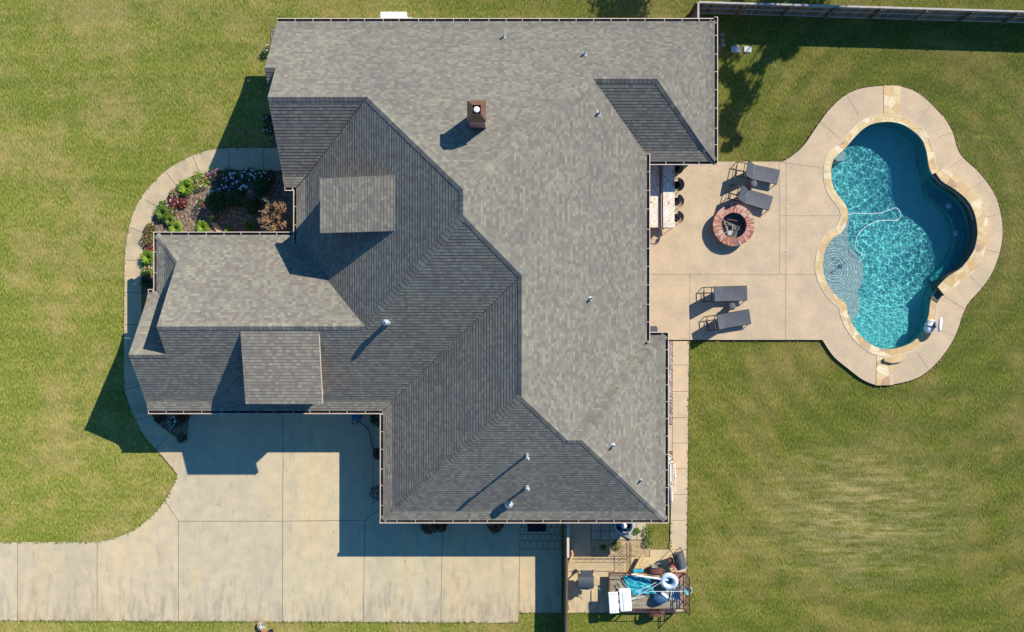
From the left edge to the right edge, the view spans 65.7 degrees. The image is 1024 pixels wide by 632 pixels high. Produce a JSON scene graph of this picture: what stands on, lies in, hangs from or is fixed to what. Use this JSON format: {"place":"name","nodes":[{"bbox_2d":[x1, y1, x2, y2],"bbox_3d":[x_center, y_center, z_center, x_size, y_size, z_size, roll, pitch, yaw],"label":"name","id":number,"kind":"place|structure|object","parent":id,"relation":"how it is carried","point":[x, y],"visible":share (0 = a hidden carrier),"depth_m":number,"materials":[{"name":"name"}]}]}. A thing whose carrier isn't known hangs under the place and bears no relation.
{"place":"outdoors","nodes":[
{"label":"outdoors","id":0,"kind":"place"},
{"bbox_2d":[123,147,277,472],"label":"soil","id":1,"kind":"structure","parent":0,"point":[150,185],"depth_m":37.99,"materials":[{"name":"brown soil"}]},
{"bbox_2d":[124,148,281,474],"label":"front walk","id":2,"kind":"structure","parent":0,"point":[167,445],"depth_m":37.95,"materials":[{"name":"concrete"}]},
{"bbox_2d":[143,27,292,436],"bbox_3d":[-11.624,-2.271,37.990,12.037,0.020,23.140,0,90,0],"label":"mulch bed","id":3,"kind":"object","parent":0,"point":[191,216],"visible":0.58,"depth_m":37.98,"materials":[{"name":"brown soil"}]},
{"bbox_2d":[139,275,152,289],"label":"grass clump","id":4,"kind":"object","parent":3,"relation":"on","point":[146,282],"visible":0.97,"depth_m":37.69,"materials":[{"name":"green plant"}]},
{"bbox_2d":[139,249,152,265],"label":"grass clump","id":5,"kind":"object","parent":3,"relation":"on","point":[147,257],"visible":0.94,"depth_m":37.68,"materials":[{"name":"green plant"}]},
{"bbox_2d":[141,232,152,245],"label":"flower clump","id":6,"kind":"object","parent":3,"relation":"on","point":[145,235],"visible":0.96,"depth_m":37.75,"materials":[{"name":"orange plant"}]},
{"bbox_2d":[141,264,152,276],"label":"flower clump","id":7,"kind":"object","parent":3,"relation":"on","point":[145,270],"visible":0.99,"depth_m":37.78,"materials":[{"name":"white plant"}]},
{"bbox_2d":[144,223,155,233],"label":"flower clump","id":8,"kind":"object","parent":3,"relation":"on","point":[148,228],"visible":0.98,"depth_m":37.78,"materials":[{"name":"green plant"}]},
{"bbox_2d":[152,414,167,422],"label":"shrub","id":9,"kind":"object","parent":3,"relation":"on","point":[159,418],"visible":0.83,"depth_m":37.77,"materials":[{"name":"green plant"}]},
{"bbox_2d":[153,204,169,220],"bbox_3d":[-16.681,-4.917,37.813,0.907,0.374,0.897,0,90,0],"label":"grass clump","id":10,"kind":"object","parent":3,"relation":"on","point":[161,212],"visible":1,"depth_m":37.70,"materials":[{"name":"green plant"}]},
{"bbox_2d":[164,215,175,225],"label":"grass clump","id":11,"kind":"object","parent":3,"relation":"on","point":[169,219],"visible":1,"depth_m":37.77,"materials":[{"name":"green plant"}]},
{"bbox_2d":[166,205,176,215],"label":"flower clump","id":12,"kind":"object","parent":3,"relation":"on","point":[170,209],"visible":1,"depth_m":37.80,"materials":[{"name":"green plant"}]},
{"bbox_2d":[167,197,178,206],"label":"flower clump","id":13,"kind":"object","parent":3,"relation":"on","point":[175,203],"visible":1,"depth_m":37.78,"materials":[{"name":"pink plant"}]},
{"bbox_2d":[167,414,181,428],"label":"flower clump","id":14,"kind":"object","parent":3,"relation":"on","point":[174,421],"visible":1,"depth_m":37.75,"materials":[{"name":"white plant"}]},
{"bbox_2d":[169,188,179,199],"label":"flower clump","id":15,"kind":"object","parent":3,"relation":"on","point":[172,193],"visible":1,"depth_m":37.77,"materials":[{"name":"pink plant"}]},
{"bbox_2d":[168,220,182,231],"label":"grass clump","id":16,"kind":"object","parent":3,"relation":"on","point":[175,226],"visible":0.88,"depth_m":37.72,"materials":[{"name":"green plant"}]},
{"bbox_2d":[177,433,186,442],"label":"flower clump","id":17,"kind":"object","parent":3,"relation":"on","point":[181,438],"visible":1,"depth_m":37.80,"materials":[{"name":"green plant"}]},
{"bbox_2d":[177,198,187,207],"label":"flower clump","id":18,"kind":"object","parent":3,"relation":"on","point":[180,202],"visible":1,"depth_m":37.80,"materials":[{"name":"red plant"}]},
{"bbox_2d":[177,414,189,422],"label":"shrub","id":19,"kind":"object","parent":3,"relation":"on","point":[181,418],"visible":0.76,"depth_m":37.71,"materials":[{"name":"green plant"}]},
{"bbox_2d":[176,177,195,197],"bbox_3d":[-15.532,-6.129,37.808,1.006,0.384,1.017,0,90,0],"label":"grass clump","id":20,"kind":"object","parent":3,"relation":"on","point":[185,185],"visible":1,"depth_m":37.69,"materials":[{"name":"green plant"}]},
{"bbox_2d":[190,170,210,190],"bbox_3d":[-14.864,-6.501,37.789,0.932,0.436,0.981,-17,90,0],"label":"flower clump","id":21,"kind":"object","parent":3,"relation":"on","point":[194,178],"visible":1,"depth_m":37.75,"materials":[{"name":"green plant"}]},
{"bbox_2d":[196,199,206,209],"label":"rose bush","id":22,"kind":"object","parent":3,"relation":"on","point":[202,205],"visible":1,"depth_m":37.56,"materials":[{"name":"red plant"}]},
{"bbox_2d":[195,219,209,231],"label":"grass clump","id":23,"kind":"object","parent":3,"relation":"on","point":[201,226],"visible":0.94,"depth_m":37.74,"materials":[{"name":"green plant"}]},
{"bbox_2d":[206,166,220,181],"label":"flower clump","id":24,"kind":"object","parent":3,"relation":"on","point":[210,171],"visible":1,"depth_m":37.77,"materials":[{"name":"pink plant"}]},
{"bbox_2d":[205,191,227,212],"bbox_3d":[-14.008,-5.392,37.609,1.129,0.792,1.094,0,90,0],"label":"shrub","id":25,"kind":"object","parent":3,"relation":"on","point":[215,196],"visible":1,"depth_m":37.47,"materials":[{"name":"green plant"}]},
{"bbox_2d":[210,222,222,231],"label":"stone block","id":26,"kind":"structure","parent":3,"relation":"on","point":[217,227],"depth_m":37.88,"materials":[{"name":"beige stone"}]},
{"bbox_2d":[217,176,232,191],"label":"flower clump","id":27,"kind":"object","parent":3,"relation":"on","point":[225,188],"visible":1,"depth_m":37.74,"materials":[{"name":"purple plant"}]},
{"bbox_2d":[223,226,233,231],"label":"grass clump","id":28,"kind":"object","parent":3,"relation":"on","point":[228,229],"visible":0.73,"depth_m":37.77,"materials":[{"name":"green plant"}]},
{"bbox_2d":[221,167,238,182],"bbox_3d":[-13.476,-6.694,37.810,0.849,0.393,0.778,19,90,0],"label":"flower clump","id":29,"kind":"object","parent":3,"relation":"on","point":[228,177],"visible":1,"depth_m":37.74,"materials":[{"name":"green plant"}]},
{"bbox_2d":[225,189,245,207],"bbox_3d":[-13.134,-5.577,37.673,0.950,0.662,0.937,0,90,0],"label":"shrub","id":30,"kind":"object","parent":3,"relation":"on","point":[233,197],"visible":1,"depth_m":37.53,"materials":[{"name":"green plant"}]},
{"bbox_2d":[231,176,246,191],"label":"flower clump","id":31,"kind":"object","parent":3,"relation":"on","point":[233,183],"visible":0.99,"depth_m":37.74,"materials":[{"name":"white plant"}]},
{"bbox_2d":[237,184,247,194],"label":"flower clump","id":32,"kind":"object","parent":3,"relation":"on","point":[243,187],"visible":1,"depth_m":37.73,"materials":[{"name":"white plant"}]},
{"bbox_2d":[241,167,255,181],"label":"flower clump","id":33,"kind":"object","parent":3,"relation":"on","point":[248,172],"visible":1,"depth_m":37.74,"materials":[{"name":"white plant"}]},
{"bbox_2d":[243,220,257,231],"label":"grass clump","id":34,"kind":"object","parent":3,"relation":"on","point":[249,226],"visible":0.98,"depth_m":37.72,"materials":[{"name":"green plant"}]},
{"bbox_2d":[244,197,261,214],"bbox_3d":[-12.300,-5.229,37.723,0.807,0.564,0.875,0,90,0],"label":"shrub","id":35,"kind":"object","parent":3,"relation":"on","point":[250,207],"visible":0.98,"depth_m":37.63,"materials":[{"name":"green plant"}]},
{"bbox_2d":[253,169,264,178],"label":"flower clump","id":36,"kind":"object","parent":3,"relation":"on","point":[258,173],"visible":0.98,"depth_m":37.72,"materials":[{"name":"white plant"}]},
{"bbox_2d":[252,177,271,196],"bbox_3d":[-11.892,-6.148,37.668,0.947,0.673,0.924,-22,90,0],"label":"shrub","id":37,"kind":"object","parent":3,"relation":"on","point":[260,189],"visible":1,"depth_m":37.53,"materials":[{"name":"green plant"}]},
{"bbox_2d":[262,123,273,134],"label":"flower clump","id":38,"kind":"object","parent":3,"relation":"on","point":[266,132],"visible":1,"depth_m":37.65,"materials":[{"name":"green plant"}]},
{"bbox_2d":[263,170,277,183],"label":"flower clump","id":39,"kind":"object","parent":3,"relation":"on","point":[271,175],"visible":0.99,"depth_m":37.75,"materials":[{"name":"green plant"}]},
{"bbox_2d":[258,198,292,234],"bbox_3d":[-10.671,-4.489,36.792,1.750,2.429,1.684,0,90,0],"label":"japanese maple","id":40,"kind":"object","parent":3,"relation":"on","point":[284,219],"visible":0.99,"depth_m":36.09,"materials":[{"name":"orange plant"}]},
{"bbox_2d":[257,621,266,630],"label":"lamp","id":41,"kind":"object","parent":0,"point":[261,625],"visible":1,"depth_m":37.80,"materials":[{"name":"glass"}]},
{"bbox_2d":[0,414,560,622],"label":"driveway","id":42,"kind":"structure","parent":0,"point":[234,528],"depth_m":37.97,"materials":[{"name":"concrete"}]},
{"bbox_2d":[352,414,361,419],"bbox_3d":[-7.376,4.766,37.742,0.440,0.365,0.320,0,90,0],"label":"hose reel","id":43,"kind":"object","parent":42,"relation":"on","point":[356,416],"visible":0.69,"depth_m":37.56,"materials":[{"name":"plastic"}]},
{"bbox_2d":[369,414,379,426],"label":"shrub","id":44,"kind":"object","parent":42,"relation":"on","point":[373,420],"visible":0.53,"depth_m":37.58,"materials":[{"name":"green plant"}]},
{"bbox_2d":[369,485,379,501],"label":"flower clump","id":45,"kind":"object","parent":42,"relation":"on","point":[374,497],"visible":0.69,"depth_m":37.69,"materials":[{"name":"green plant"}]},
{"bbox_2d":[373,448,379,459],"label":"shrub","id":46,"kind":"object","parent":42,"relation":"on","point":[376,456],"visible":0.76,"depth_m":37.61,"materials":[{"name":"green plant"}]},
{"bbox_2d":[419,523,438,534],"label":"azalea","id":47,"kind":"object","parent":42,"relation":"on","point":[426,526],"visible":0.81,"depth_m":37.30,"materials":[{"name":"green plant"}]},
{"bbox_2d":[436,523,447,532],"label":"azalea","id":48,"kind":"object","parent":42,"relation":"on","point":[442,527],"visible":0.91,"depth_m":37.28,"materials":[{"name":"green plant"}]},
{"bbox_2d":[487,523,503,533],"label":"azalea","id":49,"kind":"object","parent":42,"relation":"on","point":[493,529],"visible":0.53,"depth_m":37.33,"materials":[{"name":"green plant"}]},
{"bbox_2d":[527,523,545,531],"bbox_3d":[1.183,10.030,37.958,0.890,0.015,0.564,0,90,0],"label":"doormat","id":50,"kind":"object","parent":42,"relation":"on","point":[536,527],"visible":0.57,"depth_m":37.95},
{"bbox_2d":[380,12,411,17],"bbox_3d":[-5.540,-13.808,37.517,1.500,0.965,0.950,0,90,0],"label":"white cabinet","id":51,"kind":"object","parent":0,"point":[393,14],"visible":0.34,"depth_m":37.03,"materials":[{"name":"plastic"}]},
{"bbox_2d":[128,17,717,522],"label":"brick house","id":52,"kind":"structure","parent":0,"point":[448,279],"depth_m":33.73,"materials":[{"name":"grey"}]},
{"bbox_2d":[0,0,1023,631],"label":"lawn","id":53,"kind":"structure","parent":0,"point":[862,506],"depth_m":38.00,"materials":[{"name":"green plant"}]},
{"bbox_2d":[262,113,271,123],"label":"flower clump","id":54,"kind":"object","parent":53,"relation":"on","point":[266,119],"visible":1,"depth_m":37.69,"materials":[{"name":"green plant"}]},
{"bbox_2d":[264,44,270,53],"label":"flower clump","id":55,"kind":"object","parent":53,"relation":"on","point":[266,50],"visible":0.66,"depth_m":37.63,"materials":[{"name":"white plant"}]},
{"bbox_2d":[44,3,1012,626],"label":"fallen leaves","id":56,"kind":"object","parent":53,"relation":"on","point":[268,209],"visible":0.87,"depth_m":37.97,"materials":[{"name":"brown plant"}]},
{"bbox_2d":[564,523,568,631],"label":"side fence","id":57,"kind":"object","parent":53,"relation":"on","point":[566,605],"visible":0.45,"depth_m":36.86,"materials":[{"name":"brown wood"}]},
{"bbox_2d":[567,523,568,557],"bbox_3d":[2.583,10.290,36.555,0.110,0.035,1.700,0,90,0],"label":"cap board","id":58,"kind":"object","parent":57,"relation":"on","point":[567,540],"visible":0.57,"depth_m":36.54,"materials":[{"name":"paint"}]},
{"bbox_2d":[568,547,573,564],"bbox_3d":[2.739,11.297,37.350,0.090,1.100,0.500,20,90,0],"label":"gate leaf","id":59,"kind":"object","parent":57,"relation":"attached to","point":[571,554],"visible":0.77,"depth_m":36.96,"materials":[{"name":"beige wood"}]},
{"bbox_2d":[592,523,645,539],"bbox_3d":[5.101,10.082,37.972,2.578,0.076,1.211,0,90,0],"label":"paver pad","id":60,"kind":"object","parent":53,"relation":"on","point":[604,531],"visible":0.43,"depth_m":37.94,"materials":[{"name":"beige concrete"}]},
{"bbox_2d":[614,523,633,535],"bbox_3d":[5.285,9.903,37.670,0.920,0.500,0.915,0,90,0],"label":"round tub","id":61,"kind":"object","parent":60,"relation":"on","point":[623,529],"visible":0.69,"depth_m":37.59,"materials":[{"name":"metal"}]},
{"bbox_2d":[640,526,653,538],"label":"weed","id":62,"kind":"object","parent":53,"relation":"on","point":[648,530],"visible":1,"depth_m":37.87,"materials":[{"name":"green plant"}]},
{"bbox_2d":[689,2,698,17],"bbox_3d":[8.554,-13.705,37.279,0.158,1.442,1.600,0,90,0],"label":"return fence","id":63,"kind":"object","parent":53,"relation":"on","point":[695,14],"visible":0.48,"depth_m":37.02,"materials":[{"name":"brown wood"}]},
{"bbox_2d":[731,45,739,52],"bbox_3d":[10.706,-12.780,37.970,0.448,0.060,0.341,0,90,0],"label":"stepping stone","id":64,"kind":"object","parent":53,"relation":"on","point":[735,49],"visible":1,"depth_m":37.94,"materials":[{"name":"stone"}]},
{"bbox_2d":[743,46,751,52],"bbox_3d":[11.271,-12.758,37.970,0.387,0.060,0.319,0,90,0],"label":"stepping stone","id":65,"kind":"object","parent":53,"relation":"on","point":[746,49],"visible":1,"depth_m":37.94,"materials":[{"name":"stone"}]},
{"bbox_2d":[691,1,1023,24],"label":"back fence","id":66,"kind":"object","parent":53,"relation":"on","point":[781,10],"visible":1,"depth_m":37.19,"materials":[{"name":"wood"}]},
{"bbox_2d":[591,540,649,556],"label":"soil","id":67,"kind":"structure","parent":0,"point":[638,548],"depth_m":37.99,"materials":[{"name":"beige soil"}]},
{"bbox_2d":[612,540,621,550],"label":"weed","id":68,"kind":"object","parent":67,"relation":"on","point":[617,547],"visible":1,"depth_m":37.87,"materials":[{"name":"green plant"}]},
{"bbox_2d":[628,541,631,574],"bbox_3d":[5.586,11.478,37.610,0.023,0.780,1.452,2,90,0],"label":"iron panel","id":69,"kind":"object","parent":67,"relation":"on","point":[630,551],"visible":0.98,"depth_m":37.61,"materials":[{"name":"metal"}]},
{"bbox_2d":[642,537,652,547],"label":"weed","id":70,"kind":"object","parent":67,"relation":"on","point":[650,541],"visible":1,"depth_m":37.88,"materials":[{"name":"green plant"}]},
{"bbox_2d":[568,523,686,612],"bbox_3d":[5.500,12.021,37.990,5.700,0.060,4.362,0,90,0],"label":"concrete pad","id":71,"kind":"object","parent":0,"point":[594,599],"visible":0.51,"depth_m":37.96,"materials":[{"name":"concrete"}]},
{"bbox_2d":[575,569,599,589],"bbox_3d":[3.591,12.401,37.425,1.127,1.070,0.960,2,90,0],"label":"gas grill","id":72,"kind":"object","parent":71,"relation":"on","point":[587,580],"visible":1,"depth_m":37.03,"materials":[{"name":"black metal"}]},
{"bbox_2d":[573,558,630,562],"bbox_3d":[4.250,11.566,37.610,2.646,0.780,0.022,0,90,0],"label":"iron panel","id":73,"kind":"object","parent":71,"relation":"on","point":[602,562],"visible":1,"depth_m":37.24,"materials":[{"name":"metal"}]},
{"bbox_2d":[633,555,648,568],"bbox_3d":[6.124,11.861,37.782,0.483,0.215,0.850,29,90,0],"label":"wooden board","id":74,"kind":"object","parent":71,"relation":"on","point":[642,561],"visible":0.76,"depth_m":37.74,"materials":[{"name":"beige wood"}]},
{"bbox_2d":[608,565,689,616],"bbox_3d":[6.404,13.001,37.351,3.714,1.217,2.256,0,90,0],"label":"utility trailer","id":75,"kind":"object","parent":71,"relation":"on","point":[641,602],"visible":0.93,"depth_m":37.50,"materials":[{"name":"brown wood"}]},
{"bbox_2d":[608,587,631,613],"bbox_3d":[5.053,13.369,37.279,1.070,0.402,1.050,-4,90,0],"label":"white cooler","id":76,"kind":"object","parent":75,"relation":"on","point":[619,600],"visible":1,"depth_m":37.10,"materials":[{"name":"plastic"}]},
{"bbox_2d":[632,568,642,572],"bbox_3d":[5.935,12.041,37.450,0.500,0.220,0.180,-6,90,0],"label":"rolled net","id":77,"kind":"object","parent":75,"relation":"hanging from","point":[638,570],"visible":1,"depth_m":37.35,"materials":[{"name":"teal fabric"}]},
{"bbox_2d":[623,576,655,594],"bbox_3d":[5.980,12.662,37.383,1.648,0.158,0.976,0,90,0],"label":"pool cover","id":78,"kind":"object","parent":75,"relation":"on","point":[634,584],"visible":1,"depth_m":37.38,"materials":[{"name":"teal plastic"}]},
{"bbox_2d":[631,574,667,580],"bbox_3d":[6.441,12.230,37.110,1.704,0.317,0.095,6,90,0],"label":"white pipe","id":79,"kind":"object","parent":75,"relation":"attached to","point":[656,578],"visible":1,"depth_m":37.08,"materials":[{"name":"plastic"}]},
{"bbox_2d":[652,593,666,603],"bbox_3d":[6.941,13.305,37.285,0.756,0.330,0.526,0,90,0],"label":"duffel bag","id":80,"kind":"object","parent":75,"relation":"on","point":[658,598],"visible":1,"depth_m":37.17,"materials":[{"name":"fabric"}]},
{"bbox_2d":[665,578,672,583],"bbox_3d":[7.314,12.489,37.380,0.500,0.500,0.500,-17,90,0],"label":"storage tote","id":81,"kind":"object","parent":75,"relation":"on","point":[670,581],"visible":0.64,"depth_m":37.13,"materials":[{"name":"blue plastic"}]},
{"bbox_2d":[660,573,677,589],"bbox_3d":[7.334,12.378,37.050,0.840,0.415,0.824,0,90,0],"label":"swim ring","id":82,"kind":"object","parent":81,"relation":"on","point":[673,584],"visible":1,"depth_m":36.95,"materials":[{"name":"white plastic"}]},
{"bbox_2d":[649,587,691,594],"bbox_3d":[7.407,12.806,37.075,1.981,0.178,0.417,0,90,0],"label":"pool net","id":83,"kind":"object","parent":75,"relation":"attached to","point":[686,591],"visible":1,"depth_m":37.06,"materials":[{"name":"blue plastic"}]},
{"bbox_2d":[669,590,679,600],"bbox_3d":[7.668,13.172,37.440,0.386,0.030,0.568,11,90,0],"label":"crate","id":84,"kind":"object","parent":75,"relation":"on","point":[674,595],"visible":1,"depth_m":37.42,"materials":[{"name":"plastic"}]},
{"bbox_2d":[667,547,686,570],"bbox_3d":[7.768,11.554,37.411,0.836,1.102,0.870,-15,90,0],"label":"smoker grill","id":85,"kind":"object","parent":71,"relation":"on","point":[678,559],"visible":1,"depth_m":37.11,"materials":[{"name":"grey metal"}]},
{"bbox_2d":[669,341,672,506],"bbox_3d":[7.280,5.194,37.992,1.000,0.015,7.997,0,90,0],"label":"gravel bed","id":86,"kind":"object","parent":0,"point":[670,453],"visible":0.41,"depth_m":37.98,"materials":[{"name":"grey gravel"}]},
{"bbox_2d":[669,460,676,484],"bbox_3d":[7.396,7.378,37.490,0.573,0.990,1.060,0,90,0],"label":"garden bench","id":87,"kind":"object","parent":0,"point":[670,472],"visible":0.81,"depth_m":37.54,"materials":[{"name":"white metal"}]},
{"bbox_2d":[669,341,688,548],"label":"side walk","id":88,"kind":"structure","parent":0,"point":[678,438],"depth_m":37.95,"materials":[{"name":"concrete"}]},
{"bbox_2d":[686,341,689,577],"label":"soil","id":89,"kind":"structure","parent":0,"point":[688,470],"depth_m":37.99,"materials":[{"name":"brown soil"}]},
{"bbox_2d":[650,86,1002,385],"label":"pool deck","id":90,"kind":"structure","parent":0,"point":[787,297],"depth_m":37.88,"materials":[{"name":"concrete"}]},
{"bbox_2d":[650,326,657,331],"bbox_3d":[6.597,0.622,37.640,0.536,0.480,0.300,0,90,0],"label":"patio bench","id":91,"kind":"object","parent":90,"relation":"on","point":[653,328],"visible":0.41,"depth_m":37.40,"materials":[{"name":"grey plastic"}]},
{"bbox_2d":[650,165,674,228],"bbox_3d":[6.561,-5.704,37.370,1.963,1.120,3.191,0,90,0],"label":"outdoor bar","id":92,"kind":"object","parent":90,"relation":"on","point":[662,196],"visible":0.38,"depth_m":36.87,"materials":[{"name":"stone"}]},
{"bbox_2d":[675,210,683,223],"bbox_3d":[7.731,-4.599,37.394,0.581,0.976,0.651,0,90,0],"label":"bar stool","id":93,"kind":"object","parent":90,"relation":"on","point":[679,217],"visible":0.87,"depth_m":37.01,"materials":[{"name":"black wood"}]},
{"bbox_2d":[675,165,683,175],"bbox_3d":[7.709,-6.910,37.394,0.581,0.976,0.651,0,90,0],"label":"bar stool","id":94,"kind":"object","parent":90,"relation":"on","point":[679,169],"visible":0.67,"depth_m":37.02,"materials":[{"name":"black wood"}]},
{"bbox_2d":[675,194,684,207],"bbox_3d":[7.741,-5.352,37.394,0.581,0.976,0.651,0,90,0],"label":"bar stool","id":95,"kind":"object","parent":90,"relation":"on","point":[679,201],"visible":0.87,"depth_m":37.01,"materials":[{"name":"black metal"}]},
{"bbox_2d":[675,177,684,190],"bbox_3d":[7.741,-6.125,37.394,0.581,0.976,0.651,0,90,0],"label":"bar stool","id":96,"kind":"object","parent":90,"relation":"on","point":[679,184],"visible":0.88,"depth_m":37.01,"materials":[{"name":"black wood"}]},
{"bbox_2d":[702,285,746,301],"bbox_3d":[10.102,-1.048,37.403,2.077,0.958,0.724,-2,90,0],"label":"sun lounger","id":97,"kind":"object","parent":90,"relation":"on","point":[729,293],"visible":1,"depth_m":37.56,"materials":[{"name":"grey fabric"}]},
{"bbox_2d":[704,309,750,330],"bbox_3d":[10.257,0.199,37.403,2.077,0.958,0.724,-9,90,0],"label":"sun lounger","id":98,"kind":"object","parent":90,"relation":"on","point":[737,318],"visible":1,"depth_m":37.56,"materials":[{"name":"grey fabric"}]},
{"bbox_2d":[727,303,735,309],"bbox_3d":[10.379,-0.451,37.641,0.350,0.478,0.350,0,90,0],"label":"side table","id":99,"kind":"object","parent":90,"relation":"on","point":[731,306],"visible":1,"depth_m":37.40,"materials":[{"name":"grey metal"}]},
{"bbox_2d":[712,204,754,245],"bbox_3d":[10.477,-4.285,37.662,1.970,0.436,1.969,0,90,0],"label":"fire pit","id":100,"kind":"object","parent":90,"relation":"on","point":[743,234],"visible":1,"depth_m":37.45,"materials":[{"name":"brick"}]},
{"bbox_2d":[725,184,772,211],"bbox_3d":[11.275,-5.614,37.403,2.077,0.958,0.724,17,90,0],"label":"sun lounger","id":101,"kind":"object","parent":90,"relation":"on","point":[756,199],"visible":1,"depth_m":37.56,"materials":[{"name":"grey fabric"}]},
{"bbox_2d":[748,180,756,187],"bbox_3d":[11.402,-6.232,37.641,0.350,0.478,0.350,0,90,0],"label":"side table","id":102,"kind":"object","parent":90,"relation":"on","point":[752,184],"visible":1,"depth_m":37.40,"materials":[{"name":"grey metal"}]},
{"bbox_2d":[732,160,779,185],"bbox_3d":[11.609,-6.776,37.403,2.077,0.958,0.724,12,90,0],"label":"sun lounger","id":103,"kind":"object","parent":90,"relation":"on","point":[765,174],"visible":1,"depth_m":37.56,"materials":[{"name":"metal"}]},
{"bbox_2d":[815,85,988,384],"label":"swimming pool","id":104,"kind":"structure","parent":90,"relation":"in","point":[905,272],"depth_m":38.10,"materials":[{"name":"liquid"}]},
{"bbox_2d":[848,208,900,254],"bbox_3d":[17.558,-4.107,38.082,2.491,0.026,2.090,-12,90,0],"label":"cleaner hose","id":105,"kind":"object","parent":104,"relation":"on","point":[873,222],"visible":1,"depth_m":38.07,"materials":[{"name":"white plastic"}]},
{"bbox_2d":[669,85,1003,386],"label":"soil","id":106,"kind":"structure","parent":0,"point":[967,304],"depth_m":37.99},
{"bbox_2d":[923,318,942,332],"bbox_3d":[19.963,0.441,37.526,0.792,0.669,0.740,0,90,0],"label":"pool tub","id":107,"kind":"object","parent":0,"point":[929,326],"visible":1,"depth_m":37.49,"materials":[{"name":"white plastic"}]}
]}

